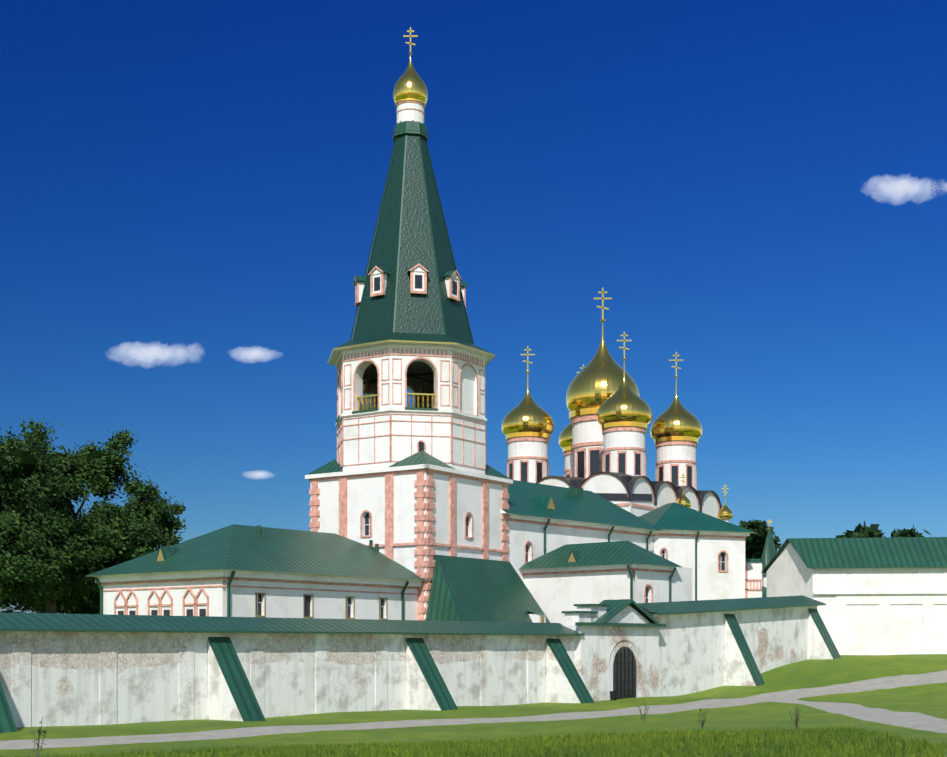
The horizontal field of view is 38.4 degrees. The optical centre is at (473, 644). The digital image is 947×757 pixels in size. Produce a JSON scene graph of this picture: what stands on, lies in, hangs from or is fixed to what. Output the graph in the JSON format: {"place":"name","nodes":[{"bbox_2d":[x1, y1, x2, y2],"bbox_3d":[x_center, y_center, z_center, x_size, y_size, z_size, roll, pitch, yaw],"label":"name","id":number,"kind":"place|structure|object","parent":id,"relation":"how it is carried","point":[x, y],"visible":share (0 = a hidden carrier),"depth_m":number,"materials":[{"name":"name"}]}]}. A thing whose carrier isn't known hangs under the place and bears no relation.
{"place":"outdoors","nodes":[
{"label":"outdoors","id":0,"kind":"place"},
{"bbox_2d":[111,343,200,366],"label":"cloud","id":1,"kind":"structure","parent":0,"point":[144,355],"depth_m":3013.16,"materials":[{"name":"white"}]},
{"bbox_2d":[232,347,274,362],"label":"cloud","id":2,"kind":"structure","parent":0,"point":[251,355],"depth_m":3008.95,"materials":[{"name":"white"}]},
{"bbox_2d":[245,471,271,478],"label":"cloud","id":3,"kind":"structure","parent":0,"point":[258,475],"depth_m":3008.70,"materials":[{"name":"white"}]},
{"bbox_2d":[0,654,946,756],"bbox_3d":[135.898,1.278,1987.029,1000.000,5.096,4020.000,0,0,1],"label":"ground","id":4,"kind":"structure","parent":0,"point":[929,699],"depth_m":64.27,"materials":[{"name":"green plant"}]},
{"bbox_2d":[28,717,47,756],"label":"weed","id":5,"kind":"object","parent":4,"relation":"on","point":[38,738],"visible":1,"depth_m":39.60,"materials":[{"name":"green plant"}]},
{"bbox_2d":[0,418,96,611],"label":"tree","id":6,"kind":"object","parent":4,"relation":"on","point":[31,563],"visible":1,"depth_m":102.78,"materials":[{"name":"green plant"}]},
{"bbox_2d":[29,541,99,613],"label":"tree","id":7,"kind":"object","parent":4,"relation":"on","point":[67,611],"depth_m":149.97,"materials":[{"name":"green plant"}]},
{"bbox_2d":[0,427,182,613],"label":"tree","id":8,"kind":"object","parent":4,"relation":"on","point":[111,542],"visible":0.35,"depth_m":111.74,"materials":[{"name":"green plant"}]},
{"bbox_2d":[65,475,185,601],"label":"tree","id":9,"kind":"object","parent":4,"relation":"on","point":[148,504],"visible":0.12,"depth_m":130.30,"materials":[{"name":"green plant"}]},
{"bbox_2d":[86,524,427,619],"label":"building","id":10,"kind":"structure","parent":4,"relation":"on","point":[234,570],"depth_m":90.42,"materials":[{"name":"white paint"}]},
{"bbox_2d":[305,27,512,619],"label":"bell tower","id":11,"kind":"structure","parent":4,"relation":"on","point":[419,486],"depth_m":102.60,"materials":[{"name":"white paint"}]},
{"bbox_2d":[0,595,840,732],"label":"monastery wall","id":12,"kind":"structure","parent":4,"relation":"on","point":[77,669],"depth_m":77.00,"materials":[{"name":"white paint"}]},
{"bbox_2d":[425,555,549,622],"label":"stair porch","id":13,"kind":"object","parent":4,"relation":"on","point":[472,589],"visible":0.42,"depth_m":101.30,"materials":[{"name":"green metal"}]},
{"bbox_2d":[501,480,661,581],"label":"church building","id":14,"kind":"structure","parent":4,"relation":"on","point":[544,519],"depth_m":114.63,"materials":[{"name":"white paint"}]},
{"bbox_2d":[520,541,691,623],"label":"annex","id":15,"kind":"object","parent":4,"relation":"on","point":[559,580],"visible":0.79,"depth_m":105.31,"materials":[{"name":"white paint"}]},
{"bbox_2d":[501,288,721,518],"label":"cathedral","id":16,"kind":"structure","parent":4,"relation":"on","point":[602,439],"depth_m":152.65,"materials":[{"name":"white paint"}]},
{"bbox_2d":[638,702,648,721],"bbox_3d":[7.444,2.980,59.901,0.618,0.892,0.323,0,0,-7],"label":"weed","id":17,"kind":"object","parent":4,"relation":"on","point":[645,713],"visible":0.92,"depth_m":59.86,"materials":[{"name":"green plant"}]},
{"bbox_2d":[639,502,755,600],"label":"church building","id":18,"kind":"structure","parent":4,"relation":"on","point":[709,550],"depth_m":125.56,"materials":[{"name":"white paint"}]},
{"bbox_2d":[698,708,707,727],"bbox_3d":[8.284,2.649,49.176,0.386,0.706,0.485,0,0,26],"label":"weed","id":19,"kind":"object","parent":4,"relation":"on","point":[702,724],"visible":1,"depth_m":49.13,"materials":[{"name":"green plant"}]},
{"bbox_2d":[676,473,732,521],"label":"small onion domes","id":20,"kind":"structure","parent":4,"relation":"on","point":[725,513],"depth_m":149.96,"materials":[{"name":"gold metal"}]},
{"bbox_2d":[745,559,761,597],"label":"building","id":21,"kind":"structure","parent":4,"relation":"on","point":[753,578],"depth_m":129.75,"materials":[{"name":"white paint"}]},
{"bbox_2d":[739,518,781,558],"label":"tree","id":22,"kind":"object","parent":4,"relation":"on","point":[754,544],"visible":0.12,"depth_m":171.55,"materials":[{"name":"green plant"}]},
{"bbox_2d":[761,519,775,596],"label":"turret","id":23,"kind":"object","parent":4,"relation":"on","point":[769,552],"visible":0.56,"depth_m":136.15,"materials":[{"name":"green metal"}]},
{"bbox_2d":[788,708,801,730],"bbox_3d":[9.658,2.275,40.787,0.439,0.838,0.632,0,0,1],"label":"weed","id":24,"kind":"object","parent":4,"relation":"on","point":[796,719],"visible":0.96,"depth_m":40.81,"materials":[{"name":"green plant"}]},
{"bbox_2d":[761,537,946,654],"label":"building","id":25,"kind":"structure","parent":4,"relation":"on","point":[883,596],"depth_m":120.19,"materials":[{"name":"white paint"}]},
{"bbox_2d":[765,697,946,732],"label":"footpath","id":26,"kind":"structure","parent":4,"relation":"on","point":[915,720],"depth_m":53.44,"materials":[{"name":"grey concrete"}]},
{"bbox_2d":[836,521,884,537],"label":"tree","id":27,"kind":"object","parent":4,"relation":"on","point":[861,531],"visible":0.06,"depth_m":176.06,"materials":[{"name":"green plant"}]},
{"bbox_2d":[891,524,930,536],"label":"tree","id":28,"kind":"object","parent":4,"relation":"on","point":[904,532],"visible":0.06,"depth_m":182.71,"materials":[{"name":"green plant"}]},
{"bbox_2d":[0,725,946,756],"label":"grass","id":29,"kind":"structure","parent":0,"point":[743,743],"depth_m":34.97,"materials":[{"name":"green plant"}]},
{"bbox_2d":[0,670,946,748],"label":"path","id":30,"kind":"structure","parent":0,"point":[899,681],"depth_m":65.92,"materials":[{"name":"grey concrete"}]},
{"bbox_2d":[0,0,946,613],"label":"sky","id":31,"kind":"structure","parent":0,"point":[210,176],"materials":[{"name":"blue"}]},
{"bbox_2d":[868,176,939,203],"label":"cloud","id":32,"kind":"structure","parent":0,"point":[896,190],"depth_m":2982.22,"materials":[{"name":"white"}]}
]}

